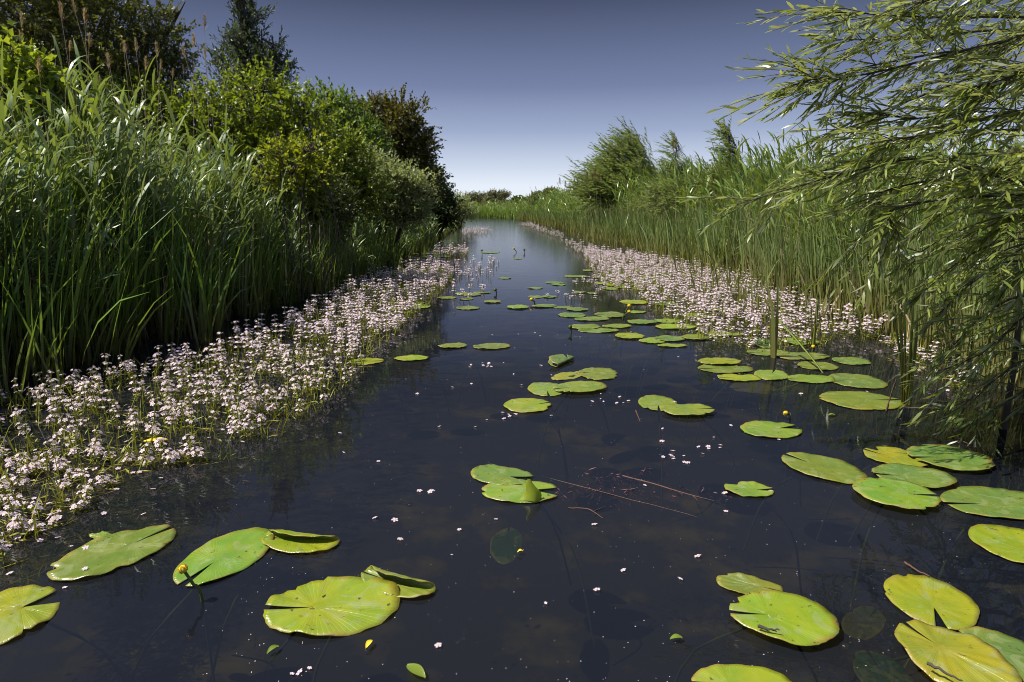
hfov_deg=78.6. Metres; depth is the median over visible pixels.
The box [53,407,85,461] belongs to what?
water violet
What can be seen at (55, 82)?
alder shrub
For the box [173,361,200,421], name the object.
water violet
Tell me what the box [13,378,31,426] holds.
water violet
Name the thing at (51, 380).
water violet
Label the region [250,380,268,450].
water violet
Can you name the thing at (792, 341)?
lily pad
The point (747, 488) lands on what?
lily pad
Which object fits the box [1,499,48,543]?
stick
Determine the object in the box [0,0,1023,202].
sky
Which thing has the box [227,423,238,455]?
water violet
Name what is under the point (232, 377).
water violet
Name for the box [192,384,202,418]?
water violet
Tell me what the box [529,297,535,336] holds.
lily bud
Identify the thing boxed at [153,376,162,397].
water violet
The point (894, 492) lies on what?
lily pad
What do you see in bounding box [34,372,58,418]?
water violet
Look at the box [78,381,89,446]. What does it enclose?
water violet
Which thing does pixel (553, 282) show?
lily pad
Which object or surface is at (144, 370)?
water violet
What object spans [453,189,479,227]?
sallow shrub
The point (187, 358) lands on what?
water violet
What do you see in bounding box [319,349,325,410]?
water violet
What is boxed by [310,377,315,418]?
water violet
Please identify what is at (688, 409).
lily pad
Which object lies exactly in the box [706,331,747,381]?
lily pad
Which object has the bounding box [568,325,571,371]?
lily bud
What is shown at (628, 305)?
lily bud
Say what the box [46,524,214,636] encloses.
lily pad
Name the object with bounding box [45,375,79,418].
water violet
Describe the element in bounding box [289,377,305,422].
water violet
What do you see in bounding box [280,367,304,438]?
water violet
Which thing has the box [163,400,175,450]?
water violet
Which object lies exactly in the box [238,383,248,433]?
water violet
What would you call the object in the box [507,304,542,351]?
lily pad
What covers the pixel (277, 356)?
water violet
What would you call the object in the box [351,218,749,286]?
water
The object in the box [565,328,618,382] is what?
lily pad
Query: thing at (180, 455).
water violet
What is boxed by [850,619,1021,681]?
lily pad
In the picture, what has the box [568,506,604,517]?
stick
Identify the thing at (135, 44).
reed stalk
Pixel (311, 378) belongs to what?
water violet
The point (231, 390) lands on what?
water violet
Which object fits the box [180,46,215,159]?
reed stalk
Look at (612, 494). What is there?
stick
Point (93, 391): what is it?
water violet
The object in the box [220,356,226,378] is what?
water violet
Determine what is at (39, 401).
water violet
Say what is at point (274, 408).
water violet
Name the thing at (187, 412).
water violet
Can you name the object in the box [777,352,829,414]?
lily pad
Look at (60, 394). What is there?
water violet
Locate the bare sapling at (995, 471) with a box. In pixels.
[989,261,1022,487]
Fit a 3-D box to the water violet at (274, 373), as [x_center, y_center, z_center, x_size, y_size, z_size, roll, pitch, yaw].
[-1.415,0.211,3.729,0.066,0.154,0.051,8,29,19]
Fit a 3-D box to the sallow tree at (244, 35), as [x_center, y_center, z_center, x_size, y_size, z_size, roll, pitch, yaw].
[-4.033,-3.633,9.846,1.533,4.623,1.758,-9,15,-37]
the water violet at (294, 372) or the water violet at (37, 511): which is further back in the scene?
the water violet at (294, 372)
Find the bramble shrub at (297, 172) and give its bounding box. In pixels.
[229,119,346,327]
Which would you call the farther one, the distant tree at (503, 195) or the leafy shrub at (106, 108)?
the distant tree at (503, 195)
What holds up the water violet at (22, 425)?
on the water
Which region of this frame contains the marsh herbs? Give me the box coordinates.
[0,244,976,425]
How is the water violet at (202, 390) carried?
on the water
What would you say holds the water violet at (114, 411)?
on the water
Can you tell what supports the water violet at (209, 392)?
on the water
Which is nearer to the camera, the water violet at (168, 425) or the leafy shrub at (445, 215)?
the water violet at (168, 425)
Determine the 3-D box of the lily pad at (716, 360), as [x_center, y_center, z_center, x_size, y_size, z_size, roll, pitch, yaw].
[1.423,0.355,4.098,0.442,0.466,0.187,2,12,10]
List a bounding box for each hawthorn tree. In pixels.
[0,0,215,116]
[342,82,455,221]
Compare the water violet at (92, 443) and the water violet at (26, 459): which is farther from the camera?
the water violet at (92, 443)
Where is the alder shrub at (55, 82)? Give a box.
[0,16,98,213]
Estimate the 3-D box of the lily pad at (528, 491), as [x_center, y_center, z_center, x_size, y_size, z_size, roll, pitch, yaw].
[0.107,0.730,2.251,0.442,0.535,0.198,4,13,19]
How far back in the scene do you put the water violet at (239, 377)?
3.48 m
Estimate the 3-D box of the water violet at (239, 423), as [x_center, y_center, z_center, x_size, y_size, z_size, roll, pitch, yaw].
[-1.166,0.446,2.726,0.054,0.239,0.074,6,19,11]
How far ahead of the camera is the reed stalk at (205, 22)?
6.70 m
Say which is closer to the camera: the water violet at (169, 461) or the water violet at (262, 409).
the water violet at (169, 461)
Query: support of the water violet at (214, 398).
on the water
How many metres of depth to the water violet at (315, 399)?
3.38 m
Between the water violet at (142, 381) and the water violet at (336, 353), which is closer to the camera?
the water violet at (142, 381)
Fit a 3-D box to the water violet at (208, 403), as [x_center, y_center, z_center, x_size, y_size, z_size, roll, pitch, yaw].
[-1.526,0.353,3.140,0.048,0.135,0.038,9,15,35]
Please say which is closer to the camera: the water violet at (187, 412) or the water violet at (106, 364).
the water violet at (187, 412)
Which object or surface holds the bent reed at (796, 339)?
in the water
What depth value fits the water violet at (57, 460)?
2.40 m
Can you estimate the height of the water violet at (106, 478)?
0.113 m
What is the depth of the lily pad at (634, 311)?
6.06 m
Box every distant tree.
[464,190,478,201]
[474,191,486,204]
[482,188,499,206]
[494,189,511,202]
[510,195,525,208]
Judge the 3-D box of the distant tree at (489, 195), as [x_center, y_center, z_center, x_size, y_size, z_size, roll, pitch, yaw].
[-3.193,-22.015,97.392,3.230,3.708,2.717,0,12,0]
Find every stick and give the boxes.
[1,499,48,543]
[541,476,698,517]
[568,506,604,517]
[622,475,713,500]
[758,624,779,631]
[885,380,895,410]
[904,561,929,576]
[927,662,962,680]
[951,428,974,447]
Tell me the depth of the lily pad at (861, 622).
1.67 m
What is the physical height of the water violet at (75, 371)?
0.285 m
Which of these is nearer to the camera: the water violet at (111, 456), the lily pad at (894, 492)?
the lily pad at (894, 492)
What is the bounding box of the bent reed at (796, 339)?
[779,321,823,374]
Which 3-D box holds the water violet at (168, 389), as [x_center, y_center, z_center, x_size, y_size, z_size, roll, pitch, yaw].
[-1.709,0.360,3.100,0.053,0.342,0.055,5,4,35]
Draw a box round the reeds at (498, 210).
[436,196,522,221]
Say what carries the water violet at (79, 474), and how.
on the water
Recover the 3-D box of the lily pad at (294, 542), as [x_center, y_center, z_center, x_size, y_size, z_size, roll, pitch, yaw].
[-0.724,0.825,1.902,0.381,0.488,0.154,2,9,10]
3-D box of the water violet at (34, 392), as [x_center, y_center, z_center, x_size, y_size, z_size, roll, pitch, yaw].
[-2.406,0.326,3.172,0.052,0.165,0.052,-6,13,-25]
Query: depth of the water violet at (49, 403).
2.89 m
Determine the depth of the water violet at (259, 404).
3.08 m
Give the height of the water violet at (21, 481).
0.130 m
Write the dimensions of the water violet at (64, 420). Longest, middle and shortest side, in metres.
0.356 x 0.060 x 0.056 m
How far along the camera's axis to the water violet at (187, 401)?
3.01 m
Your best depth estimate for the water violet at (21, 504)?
2.06 m
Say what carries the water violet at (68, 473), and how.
on the water
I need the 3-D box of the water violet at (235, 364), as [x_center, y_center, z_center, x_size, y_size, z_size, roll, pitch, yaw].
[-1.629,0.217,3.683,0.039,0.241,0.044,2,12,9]
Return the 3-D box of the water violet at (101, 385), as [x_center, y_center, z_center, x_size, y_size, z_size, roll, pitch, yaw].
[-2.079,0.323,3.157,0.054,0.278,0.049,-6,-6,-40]
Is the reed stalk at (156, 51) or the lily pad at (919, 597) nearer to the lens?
the lily pad at (919, 597)
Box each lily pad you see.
[0,585,125,681]
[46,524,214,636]
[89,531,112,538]
[130,527,273,681]
[209,529,339,681]
[257,576,399,681]
[312,565,435,681]
[350,358,407,425]
[392,301,422,344]
[392,307,428,350]
[394,355,449,415]
[412,304,448,350]
[437,296,455,298]
[438,342,486,403]
[444,305,479,350]
[457,343,509,408]
[464,293,480,295]
[469,300,500,344]
[471,464,571,585]
[482,479,593,639]
[490,527,522,564]
[503,398,568,478]
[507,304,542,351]
[514,295,542,335]
[527,382,567,484]
[532,304,567,345]
[536,381,606,471]
[537,306,569,349]
[542,295,569,333]
[545,281,564,283]
[548,354,608,432]
[551,371,612,443]
[554,334,579,338]
[558,312,589,356]
[562,367,617,429]
[564,275,588,276]
[564,316,608,370]
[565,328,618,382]
[567,307,600,352]
[572,324,612,368]
[582,311,623,363]
[594,324,630,380]
[602,287,616,289]
[602,332,644,397]
[604,300,645,342]
[609,310,645,353]
[623,337,664,404]
[627,319,665,369]
[636,302,678,341]
[636,335,684,396]
[636,343,687,406]
[638,395,676,506]
[655,318,688,366]
[656,323,698,374]
[662,404,742,503]
[674,589,839,681]
[681,334,717,387]
[682,364,752,440]
[685,313,719,357]
[691,664,791,681]
[692,374,761,451]
[697,357,761,420]
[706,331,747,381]
[711,307,745,356]
[716,572,818,681]
[724,349,789,413]
[724,481,802,595]
[730,339,784,405]
[730,382,778,393]
[740,420,801,507]
[743,452,867,550]
[748,374,834,441]
[754,370,788,420]
[762,337,819,399]
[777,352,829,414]
[777,361,838,422]
[794,373,887,447]
[812,357,870,430]
[816,445,928,540]
[819,391,904,446]
[841,606,885,640]
[848,444,994,541]
[849,463,956,610]
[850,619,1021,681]
[852,477,947,582]
[853,649,915,681]
[884,574,979,668]
[909,626,1023,681]
[924,486,1023,637]
[968,524,1023,562]
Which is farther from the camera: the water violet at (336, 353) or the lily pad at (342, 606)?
the water violet at (336, 353)
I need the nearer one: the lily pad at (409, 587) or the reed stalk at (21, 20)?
the lily pad at (409, 587)
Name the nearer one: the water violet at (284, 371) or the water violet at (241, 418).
the water violet at (241, 418)
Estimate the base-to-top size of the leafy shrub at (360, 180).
2.299 m
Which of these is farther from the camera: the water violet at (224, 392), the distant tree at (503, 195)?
the distant tree at (503, 195)
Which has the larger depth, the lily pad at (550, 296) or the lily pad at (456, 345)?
the lily pad at (550, 296)
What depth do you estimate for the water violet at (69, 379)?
3.33 m
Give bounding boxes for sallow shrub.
[328,143,440,253]
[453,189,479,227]
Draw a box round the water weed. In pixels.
[0,254,978,590]
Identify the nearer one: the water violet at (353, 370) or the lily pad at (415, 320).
the water violet at (353, 370)
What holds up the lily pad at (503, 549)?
on the water
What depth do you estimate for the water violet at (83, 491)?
2.15 m
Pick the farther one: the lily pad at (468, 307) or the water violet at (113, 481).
the lily pad at (468, 307)
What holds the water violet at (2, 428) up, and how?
on the water
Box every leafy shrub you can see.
[4,81,172,184]
[53,50,358,228]
[263,119,394,225]
[283,171,368,248]
[302,75,398,166]
[416,163,465,238]
[523,186,567,209]
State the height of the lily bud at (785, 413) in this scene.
0.394 m
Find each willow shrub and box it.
[553,116,669,218]
[629,152,825,217]
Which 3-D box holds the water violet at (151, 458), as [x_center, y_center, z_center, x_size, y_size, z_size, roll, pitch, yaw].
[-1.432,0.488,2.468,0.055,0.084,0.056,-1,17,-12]
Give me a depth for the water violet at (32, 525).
1.96 m
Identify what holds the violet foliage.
on the water
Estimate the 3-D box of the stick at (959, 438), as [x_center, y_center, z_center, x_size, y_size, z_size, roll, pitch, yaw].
[1.952,0.421,2.724,0.022,0.009,0.244,3,13,15]
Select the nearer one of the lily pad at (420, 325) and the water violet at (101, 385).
the water violet at (101, 385)
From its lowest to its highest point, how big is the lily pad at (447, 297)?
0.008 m
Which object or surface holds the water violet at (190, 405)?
on the water
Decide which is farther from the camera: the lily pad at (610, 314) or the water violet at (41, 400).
the lily pad at (610, 314)
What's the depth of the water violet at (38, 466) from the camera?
2.35 m
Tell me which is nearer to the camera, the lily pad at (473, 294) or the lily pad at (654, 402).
the lily pad at (654, 402)
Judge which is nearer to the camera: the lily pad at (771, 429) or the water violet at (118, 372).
the lily pad at (771, 429)
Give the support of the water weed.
on the water
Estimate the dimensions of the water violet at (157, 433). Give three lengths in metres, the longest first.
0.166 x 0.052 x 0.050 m
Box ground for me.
[0,210,1023,681]
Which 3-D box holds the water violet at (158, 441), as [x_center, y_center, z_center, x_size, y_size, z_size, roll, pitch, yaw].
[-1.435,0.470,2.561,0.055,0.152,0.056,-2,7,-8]
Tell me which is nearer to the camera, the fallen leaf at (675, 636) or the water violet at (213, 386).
the fallen leaf at (675, 636)
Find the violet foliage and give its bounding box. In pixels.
[0,249,966,555]
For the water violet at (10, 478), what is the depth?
2.25 m
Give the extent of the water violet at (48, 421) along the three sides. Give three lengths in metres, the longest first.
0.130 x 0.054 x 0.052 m
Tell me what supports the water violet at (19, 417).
on the water
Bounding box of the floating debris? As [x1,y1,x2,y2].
[205,381,972,681]
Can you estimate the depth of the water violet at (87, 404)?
3.09 m
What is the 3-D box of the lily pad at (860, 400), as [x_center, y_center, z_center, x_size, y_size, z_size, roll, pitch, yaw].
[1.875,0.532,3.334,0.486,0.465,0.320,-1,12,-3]
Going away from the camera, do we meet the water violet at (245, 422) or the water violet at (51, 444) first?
the water violet at (51, 444)
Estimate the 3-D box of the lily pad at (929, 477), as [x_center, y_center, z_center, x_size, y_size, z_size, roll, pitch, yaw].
[1.427,0.730,2.381,0.433,0.465,0.214,-2,12,-11]
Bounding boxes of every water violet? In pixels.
[0,389,6,421]
[0,416,5,445]
[0,449,8,462]
[0,474,20,497]
[0,480,11,510]
[0,535,11,587]
[2,494,24,553]
[5,457,27,490]
[6,514,25,552]
[7,493,43,526]
[10,410,61,497]
[11,476,29,500]
[12,405,33,453]
[12,513,29,565]
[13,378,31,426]
[15,453,27,491]
[16,456,34,472]
[16,468,36,482]
[17,423,51,465]
[21,463,34,482]
[24,387,57,413]
[26,519,45,549]
[28,459,43,483]
[28,499,45,533]
[29,390,41,419]
[31,387,47,418]
[31,388,41,450]
[33,385,45,429]
[33,449,41,478]
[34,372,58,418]
[36,462,49,477]
[39,384,61,427]
[40,451,52,490]
[41,383,47,428]
[43,415,54,439]
[43,437,57,469]
[44,393,62,434]
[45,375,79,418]
[46,383,54,414]
[46,510,60,540]
[47,370,56,435]
[47,396,61,453]
[47,402,70,460]
[48,448,59,457]
[50,455,68,485]
[51,384,65,430]
[52,388,81,415]
[52,429,92,471]
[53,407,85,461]
[53,463,76,482]
[56,456,68,481]
[57,391,67,422]
[57,478,71,495]
[58,370,74,401]
[58,414,78,467]
[61,399,84,444]
[64,417,80,458]
[64,468,75,492]
[65,376,74,415]
[65,396,90,455]
[67,375,80,416]
[67,382,83,434]
[68,448,82,464]
[69,429,79,455]
[69,503,85,522]
[70,369,79,394]
[72,469,89,507]
[74,395,84,445]
[76,485,100,514]
[77,494,90,520]
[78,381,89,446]
[78,417,104,447]
[79,376,89,433]
[80,478,96,511]
[82,399,93,425]
[83,394,106,421]
[84,384,107,441]
[86,367,100,439]
[86,381,105,441]
[86,444,104,477]
[87,366,105,401]
[87,429,101,470]
[87,447,104,469]
[90,375,115,434]
[90,439,105,474]
[91,372,104,405]
[94,378,102,431]
[95,472,112,497]
[97,392,114,443]
[101,353,113,415]
[102,389,119,456]
[102,476,117,500]
[103,451,115,467]
[106,368,130,407]
[108,366,117,409]
[110,408,132,452]
[111,402,120,429]
[115,370,121,397]
[118,355,142,409]
[121,361,127,403]
[121,452,135,477]
[125,382,144,428]
[126,364,133,393]
[127,417,141,459]
[128,375,137,430]
[128,407,137,454]
[130,412,153,483]
[132,442,152,492]
[137,380,146,442]
[138,367,147,392]
[144,422,171,451]
[145,391,162,407]
[145,455,154,473]
[147,412,176,447]
[148,401,161,480]
[150,428,160,459]
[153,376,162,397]
[153,412,179,451]
[154,437,165,474]
[154,438,167,472]
[160,374,171,431]
[160,405,170,434]
[161,370,169,405]
[161,383,171,398]
[161,449,174,481]
[162,359,176,401]
[162,379,172,446]
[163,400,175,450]
[165,412,176,447]
[165,448,186,476]
[167,359,173,387]
[167,398,190,431]
[168,380,180,410]
[171,386,180,419]
[171,403,180,434]
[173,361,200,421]
[173,366,182,402]
[174,408,185,443]
[175,400,191,465]
[175,449,190,480]
[176,379,187,417]
[176,393,191,451]
[178,373,186,399]
[183,355,191,390]
[183,434,195,478]
[183,450,195,471]
[184,405,195,441]
[185,411,197,464]
[186,374,194,407]
[186,391,193,432]
[191,446,205,480]
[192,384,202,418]
[193,381,202,450]
[194,372,215,435]
[194,378,202,418]
[196,354,202,412]
[201,355,208,378]
[201,369,214,425]
[202,382,214,449]
[203,346,239,398]
[203,398,211,423]
[204,410,219,458]
[205,380,222,433]
[207,374,218,422]
[209,366,221,389]
[209,374,230,427]
[211,383,219,425]
[213,391,220,422]
[214,348,221,378]
[214,388,225,420]
[217,383,249,437]
[218,342,224,387]
[219,359,226,388]
[219,378,238,409]
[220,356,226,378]
[221,398,234,437]
[223,396,239,444]
[224,398,234,434]
[225,366,230,384]
[225,389,240,454]
[227,369,239,397]
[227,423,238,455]
[228,360,246,409]
[228,382,236,427]
[228,409,239,455]
[230,358,236,393]
[232,394,245,464]
[233,419,255,464]
[235,405,246,461]
[236,407,245,442]
[237,373,244,406]
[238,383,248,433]
[240,392,249,420]
[240,417,249,449]
[242,389,255,432]
[243,354,256,404]
[244,382,256,425]
[244,409,256,445]
[244,419,255,454]
[245,401,265,431]
[246,375,266,424]
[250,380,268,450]
[252,393,269,441]
[254,394,262,426]
[256,360,263,389]
[256,414,265,437]
[257,362,265,386]
[257,413,264,463]
[258,361,268,390]
[262,384,271,416]
[264,403,273,421]
[265,389,285,440]
[268,365,281,387]
[269,397,278,437]
[271,357,286,400]
[272,367,281,390]
[274,348,280,379]
[277,388,284,423]
[279,385,292,415]
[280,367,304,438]
[282,344,289,401]
[282,370,287,396]
[283,344,299,392]
[285,349,295,407]
[285,365,291,428]
[289,367,301,386]
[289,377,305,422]
[294,346,300,379]
[294,399,303,440]
[296,343,304,384]
[301,368,311,427]
[305,375,338,417]
[306,344,313,373]
[306,360,317,415]
[310,361,319,426]
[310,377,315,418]
[313,344,319,371]
[313,379,319,418]
[316,343,331,378]
[318,367,326,416]
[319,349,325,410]
[320,393,329,425]
[323,361,335,407]
[325,370,332,411]
[333,351,345,394]
[334,349,343,401]
[342,366,348,406]
[346,343,355,378]
[347,350,355,384]
[349,367,354,393]
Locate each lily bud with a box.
[177,564,215,681]
[493,288,496,322]
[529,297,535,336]
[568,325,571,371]
[620,304,630,355]
[695,329,699,374]
[699,332,702,374]
[783,411,790,486]
[807,345,814,399]
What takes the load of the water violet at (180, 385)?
on the water
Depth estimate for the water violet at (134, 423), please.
2.62 m
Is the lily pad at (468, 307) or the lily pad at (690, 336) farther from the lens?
the lily pad at (468, 307)
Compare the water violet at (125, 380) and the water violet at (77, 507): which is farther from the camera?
the water violet at (125, 380)
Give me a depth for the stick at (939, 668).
1.31 m
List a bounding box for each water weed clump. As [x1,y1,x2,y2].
[472,482,728,507]
[550,467,694,494]
[610,485,756,515]
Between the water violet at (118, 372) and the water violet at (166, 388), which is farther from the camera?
the water violet at (118, 372)
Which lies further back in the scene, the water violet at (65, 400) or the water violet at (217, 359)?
the water violet at (217, 359)
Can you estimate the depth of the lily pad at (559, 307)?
6.35 m
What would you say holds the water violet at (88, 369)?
on the water
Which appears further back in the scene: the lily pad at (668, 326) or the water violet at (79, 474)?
the lily pad at (668, 326)
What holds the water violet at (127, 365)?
on the water
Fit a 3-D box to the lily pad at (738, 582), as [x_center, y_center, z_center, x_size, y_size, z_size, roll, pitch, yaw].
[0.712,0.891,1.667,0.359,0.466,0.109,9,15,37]
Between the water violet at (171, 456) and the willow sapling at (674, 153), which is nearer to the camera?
the water violet at (171, 456)
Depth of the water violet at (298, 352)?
3.94 m
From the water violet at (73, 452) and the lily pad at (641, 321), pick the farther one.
the lily pad at (641, 321)
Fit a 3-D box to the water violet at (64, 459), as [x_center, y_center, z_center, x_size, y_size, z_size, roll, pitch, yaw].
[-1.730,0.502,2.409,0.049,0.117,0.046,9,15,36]
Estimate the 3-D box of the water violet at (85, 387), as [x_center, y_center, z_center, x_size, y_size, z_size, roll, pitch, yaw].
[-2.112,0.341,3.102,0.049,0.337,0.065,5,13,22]
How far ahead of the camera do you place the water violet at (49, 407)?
2.79 m
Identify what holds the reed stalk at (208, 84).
on the ground
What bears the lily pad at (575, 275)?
on the water
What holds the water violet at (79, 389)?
on the water
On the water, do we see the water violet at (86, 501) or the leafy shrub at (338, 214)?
the water violet at (86, 501)
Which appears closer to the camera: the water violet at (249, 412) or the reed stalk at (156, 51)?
the water violet at (249, 412)
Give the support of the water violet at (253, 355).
on the water
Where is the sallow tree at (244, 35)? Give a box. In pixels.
[195,0,304,197]
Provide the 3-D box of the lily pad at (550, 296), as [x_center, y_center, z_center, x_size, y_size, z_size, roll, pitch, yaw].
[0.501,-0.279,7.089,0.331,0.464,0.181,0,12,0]
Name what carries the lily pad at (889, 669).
on the water
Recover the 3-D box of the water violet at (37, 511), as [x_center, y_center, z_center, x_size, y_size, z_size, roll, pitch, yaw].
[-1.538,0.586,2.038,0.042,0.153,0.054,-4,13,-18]
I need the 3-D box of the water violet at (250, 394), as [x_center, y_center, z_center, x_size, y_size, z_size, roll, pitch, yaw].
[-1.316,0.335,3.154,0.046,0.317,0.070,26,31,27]
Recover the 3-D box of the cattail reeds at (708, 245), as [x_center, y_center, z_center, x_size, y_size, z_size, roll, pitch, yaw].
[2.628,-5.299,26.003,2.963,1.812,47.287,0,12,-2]
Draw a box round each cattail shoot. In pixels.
[769,287,777,393]
[808,291,820,374]
[889,278,919,449]
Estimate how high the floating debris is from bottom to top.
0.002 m
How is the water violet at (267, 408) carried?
on the water
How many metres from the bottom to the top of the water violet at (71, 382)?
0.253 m
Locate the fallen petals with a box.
[0,257,968,574]
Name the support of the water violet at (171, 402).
on the water
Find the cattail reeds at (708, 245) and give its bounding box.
[516,154,1023,430]
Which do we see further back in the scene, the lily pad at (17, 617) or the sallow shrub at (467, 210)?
the sallow shrub at (467, 210)
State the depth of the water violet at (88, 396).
3.19 m
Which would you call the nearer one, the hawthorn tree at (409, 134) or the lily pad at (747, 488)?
the lily pad at (747, 488)
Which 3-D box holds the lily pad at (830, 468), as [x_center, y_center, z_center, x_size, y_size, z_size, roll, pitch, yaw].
[1.181,0.705,2.531,0.237,0.466,0.425,-9,15,-35]
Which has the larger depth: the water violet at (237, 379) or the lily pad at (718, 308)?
the lily pad at (718, 308)
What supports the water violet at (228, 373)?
on the water
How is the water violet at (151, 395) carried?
on the water
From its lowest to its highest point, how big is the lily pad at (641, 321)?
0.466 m
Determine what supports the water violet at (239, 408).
on the water
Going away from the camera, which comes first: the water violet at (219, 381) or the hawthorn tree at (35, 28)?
the water violet at (219, 381)
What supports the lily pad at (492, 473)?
on the water
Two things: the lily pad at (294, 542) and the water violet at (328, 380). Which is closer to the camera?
the lily pad at (294, 542)
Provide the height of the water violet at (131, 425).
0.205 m
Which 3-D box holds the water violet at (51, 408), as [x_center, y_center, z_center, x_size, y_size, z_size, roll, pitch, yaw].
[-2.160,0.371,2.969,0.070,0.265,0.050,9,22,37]
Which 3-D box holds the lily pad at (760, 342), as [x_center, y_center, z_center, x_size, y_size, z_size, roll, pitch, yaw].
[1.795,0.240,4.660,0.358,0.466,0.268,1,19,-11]
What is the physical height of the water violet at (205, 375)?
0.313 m
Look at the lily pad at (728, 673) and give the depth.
1.36 m
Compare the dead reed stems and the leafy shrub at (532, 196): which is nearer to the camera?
the dead reed stems
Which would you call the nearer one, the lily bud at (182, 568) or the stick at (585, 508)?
the lily bud at (182, 568)
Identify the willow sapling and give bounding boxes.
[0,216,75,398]
[644,130,702,202]
[687,117,748,201]
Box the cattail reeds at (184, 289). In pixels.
[0,127,461,439]
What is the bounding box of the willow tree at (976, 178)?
[673,0,1023,460]
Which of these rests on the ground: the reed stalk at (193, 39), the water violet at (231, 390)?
the reed stalk at (193, 39)
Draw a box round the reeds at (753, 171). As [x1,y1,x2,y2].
[508,95,1023,347]
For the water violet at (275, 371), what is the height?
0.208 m
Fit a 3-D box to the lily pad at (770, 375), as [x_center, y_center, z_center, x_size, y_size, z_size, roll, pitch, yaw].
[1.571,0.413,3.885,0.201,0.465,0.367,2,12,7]
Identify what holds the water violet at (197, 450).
on the water
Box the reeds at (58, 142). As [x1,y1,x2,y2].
[0,33,457,376]
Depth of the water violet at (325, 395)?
3.17 m
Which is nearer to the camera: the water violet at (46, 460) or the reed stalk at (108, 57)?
the water violet at (46, 460)
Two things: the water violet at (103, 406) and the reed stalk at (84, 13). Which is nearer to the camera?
the water violet at (103, 406)
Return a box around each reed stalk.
[19,11,33,138]
[35,57,50,172]
[57,1,87,177]
[68,40,72,66]
[71,0,112,147]
[81,8,93,191]
[86,32,92,94]
[104,52,120,139]
[106,54,151,305]
[122,41,147,258]
[123,40,157,238]
[134,37,151,159]
[143,55,148,244]
[155,41,165,163]
[156,59,162,142]
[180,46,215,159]
[191,32,195,168]
[202,14,209,144]
[203,47,217,162]
[671,140,675,220]
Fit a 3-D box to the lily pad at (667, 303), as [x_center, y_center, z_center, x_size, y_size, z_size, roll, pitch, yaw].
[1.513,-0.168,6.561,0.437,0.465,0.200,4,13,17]
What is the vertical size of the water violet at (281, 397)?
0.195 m
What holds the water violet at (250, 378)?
on the water
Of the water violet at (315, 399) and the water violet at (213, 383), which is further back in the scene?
the water violet at (315, 399)
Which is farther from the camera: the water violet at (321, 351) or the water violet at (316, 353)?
the water violet at (316, 353)
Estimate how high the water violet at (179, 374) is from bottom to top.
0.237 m
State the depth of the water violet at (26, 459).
2.45 m
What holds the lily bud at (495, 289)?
on the water
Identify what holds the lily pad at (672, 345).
on the water
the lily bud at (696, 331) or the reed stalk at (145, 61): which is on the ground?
the reed stalk at (145, 61)
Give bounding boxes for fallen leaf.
[267,645,278,653]
[365,640,372,648]
[406,663,425,677]
[670,634,681,638]
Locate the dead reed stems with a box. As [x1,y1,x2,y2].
[0,143,1023,412]
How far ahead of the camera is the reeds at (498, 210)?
54.70 m
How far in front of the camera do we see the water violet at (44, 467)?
2.41 m
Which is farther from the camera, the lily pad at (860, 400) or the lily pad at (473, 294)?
the lily pad at (473, 294)
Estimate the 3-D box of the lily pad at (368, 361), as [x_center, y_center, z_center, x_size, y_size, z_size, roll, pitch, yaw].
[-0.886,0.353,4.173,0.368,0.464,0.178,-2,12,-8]
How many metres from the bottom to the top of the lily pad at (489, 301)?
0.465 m
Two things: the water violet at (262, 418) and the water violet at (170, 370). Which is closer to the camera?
the water violet at (262, 418)
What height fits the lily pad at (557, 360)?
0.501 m
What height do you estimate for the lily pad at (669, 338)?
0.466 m
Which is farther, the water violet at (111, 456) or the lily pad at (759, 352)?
the lily pad at (759, 352)
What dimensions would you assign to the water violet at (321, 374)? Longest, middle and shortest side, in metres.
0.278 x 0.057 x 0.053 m
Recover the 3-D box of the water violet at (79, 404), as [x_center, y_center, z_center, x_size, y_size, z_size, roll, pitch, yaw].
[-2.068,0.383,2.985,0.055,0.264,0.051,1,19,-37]
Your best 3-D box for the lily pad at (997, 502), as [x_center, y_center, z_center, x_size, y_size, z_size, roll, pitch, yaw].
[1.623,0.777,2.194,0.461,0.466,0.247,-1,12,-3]
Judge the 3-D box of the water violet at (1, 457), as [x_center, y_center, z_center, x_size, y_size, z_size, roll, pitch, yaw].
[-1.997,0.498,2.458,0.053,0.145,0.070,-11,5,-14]
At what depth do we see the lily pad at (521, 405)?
3.21 m
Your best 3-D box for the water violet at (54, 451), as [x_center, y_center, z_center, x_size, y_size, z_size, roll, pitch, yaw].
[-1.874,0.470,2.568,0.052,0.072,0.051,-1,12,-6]
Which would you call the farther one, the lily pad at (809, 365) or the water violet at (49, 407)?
the lily pad at (809, 365)
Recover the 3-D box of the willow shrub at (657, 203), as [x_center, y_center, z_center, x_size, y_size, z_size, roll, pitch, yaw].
[5.044,-3.214,14.106,4.780,2.025,1.706,0,12,0]
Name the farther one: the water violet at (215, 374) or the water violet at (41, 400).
the water violet at (215, 374)
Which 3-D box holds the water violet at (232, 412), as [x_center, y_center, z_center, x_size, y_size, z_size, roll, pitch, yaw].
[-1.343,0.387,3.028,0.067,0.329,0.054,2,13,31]
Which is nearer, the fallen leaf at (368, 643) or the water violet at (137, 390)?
the fallen leaf at (368, 643)
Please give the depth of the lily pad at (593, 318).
5.64 m
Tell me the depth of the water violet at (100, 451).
2.49 m
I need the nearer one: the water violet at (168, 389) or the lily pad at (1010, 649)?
the lily pad at (1010, 649)
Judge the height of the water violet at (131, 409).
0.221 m

